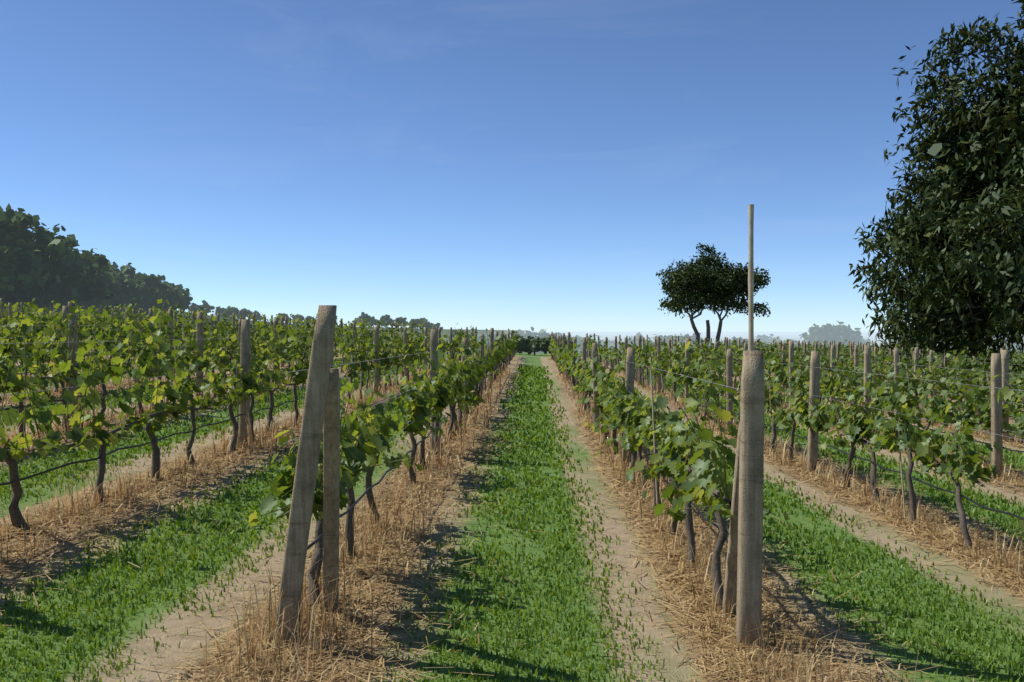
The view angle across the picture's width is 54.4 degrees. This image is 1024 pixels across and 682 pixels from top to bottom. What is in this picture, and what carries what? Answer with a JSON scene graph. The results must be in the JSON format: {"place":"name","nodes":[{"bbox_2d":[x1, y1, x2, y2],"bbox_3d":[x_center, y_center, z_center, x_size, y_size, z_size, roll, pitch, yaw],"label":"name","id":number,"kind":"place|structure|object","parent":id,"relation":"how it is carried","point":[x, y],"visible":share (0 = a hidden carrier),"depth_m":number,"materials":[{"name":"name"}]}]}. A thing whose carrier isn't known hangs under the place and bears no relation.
{"place":"outdoors","nodes":[
{"label":"outdoors","id":0,"kind":"place"},
{"bbox_2d":[0,305,1023,681],"bbox_3d":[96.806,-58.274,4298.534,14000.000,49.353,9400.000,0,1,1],"label":"ground","id":1,"kind":"structure","parent":0,"point":[666,655],"depth_m":6.92,"materials":[{"name":"brown soil"}]},
{"bbox_2d":[0,203,572,354],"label":"trees","id":2,"kind":"object","parent":1,"relation":"on","point":[26,261],"depth_m":189.40,"materials":[{"name":"green plant"}]},
{"bbox_2d":[1,314,990,530],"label":"bamboo stakes","id":3,"kind":"object","parent":1,"relation":"on","point":[652,417],"visible":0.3,"depth_m":12.28,"materials":[{"name":"brown wood"}]},
{"bbox_2d":[0,298,1008,651],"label":"posts","id":4,"kind":"object","parent":1,"relation":"on","point":[746,516],"visible":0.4,"depth_m":5.29,"materials":[{"name":"wood"}]},
{"bbox_2d":[0,308,1023,515],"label":"wires","id":5,"kind":"object","parent":4,"relation":"attached to","point":[476,359],"visible":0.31,"depth_m":12.47,"materials":[{"name":"grey metal"}]},
{"bbox_2d":[748,204,753,350],"bbox_3d":[1.309,0.477,5.457,0.039,2.450,0.058,0,1,24],"label":"bamboo pole","id":6,"kind":"object","parent":4,"relation":"on","point":[751,282],"visible":0.32,"depth_m":5.45,"materials":[{"name":"brown wood"}]},
{"bbox_2d":[0,335,1023,681],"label":"grass","id":7,"kind":"structure","parent":1,"relation":"on","point":[530,495],"depth_m":6.98,"materials":[{"name":"green plant"}]},
{"bbox_2d":[0,348,1023,681],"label":"straw blades","id":8,"kind":"object","parent":1,"relation":"on","point":[254,652],"visible":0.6,"depth_m":7.28,"materials":[{"name":"beige plant"}]},
{"bbox_2d":[0,299,1023,529],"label":"vine leaves","id":9,"kind":"object","parent":1,"relation":"on","point":[364,455],"visible":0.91,"depth_m":8.88,"materials":[{"name":"green plant"}]},
{"bbox_2d":[0,298,1023,433],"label":"vine leaves","id":10,"kind":"object","parent":1,"relation":"on","point":[565,357],"visible":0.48,"depth_m":23.77,"materials":[{"name":"green plant"}]},
{"bbox_2d":[0,323,1023,611],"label":"vine trunks","id":11,"kind":"object","parent":1,"relation":"on","point":[16,517],"visible":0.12,"depth_m":10.29,"materials":[{"name":"brown plant"}]},
{"bbox_2d":[0,297,1023,515],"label":"vine shoots","id":12,"kind":"object","parent":11,"relation":"attached to","point":[274,367],"visible":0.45,"depth_m":11.40,"materials":[{"name":"green plant"}]},
{"bbox_2d":[0,332,1023,632],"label":"drip hose","id":13,"kind":"object","parent":1,"relation":"on","point":[438,426],"visible":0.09,"depth_m":9.69,"materials":[{"name":"black plastic"}]},
{"bbox_2d":[655,243,770,359],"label":"tree","id":14,"kind":"object","parent":1,"relation":"on","point":[713,277],"depth_m":69.69,"materials":[{"name":"green plant"}]},
{"bbox_2d":[477,320,1023,353],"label":"tree leaves","id":15,"kind":"object","parent":1,"relation":"on","point":[827,332],"visible":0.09,"depth_m":256.36,"materials":[{"name":"green plant"}]},
{"bbox_2d":[0,0,1023,331],"label":"sky","id":16,"kind":"structure","parent":0,"point":[483,164],"materials":[{"name":"blue"}]},
{"bbox_2d":[847,0,1023,364],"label":"tree","id":17,"kind":"object","parent":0,"point":[1005,213],"depth_m":36.89,"materials":[{"name":"green plant"}]}
]}

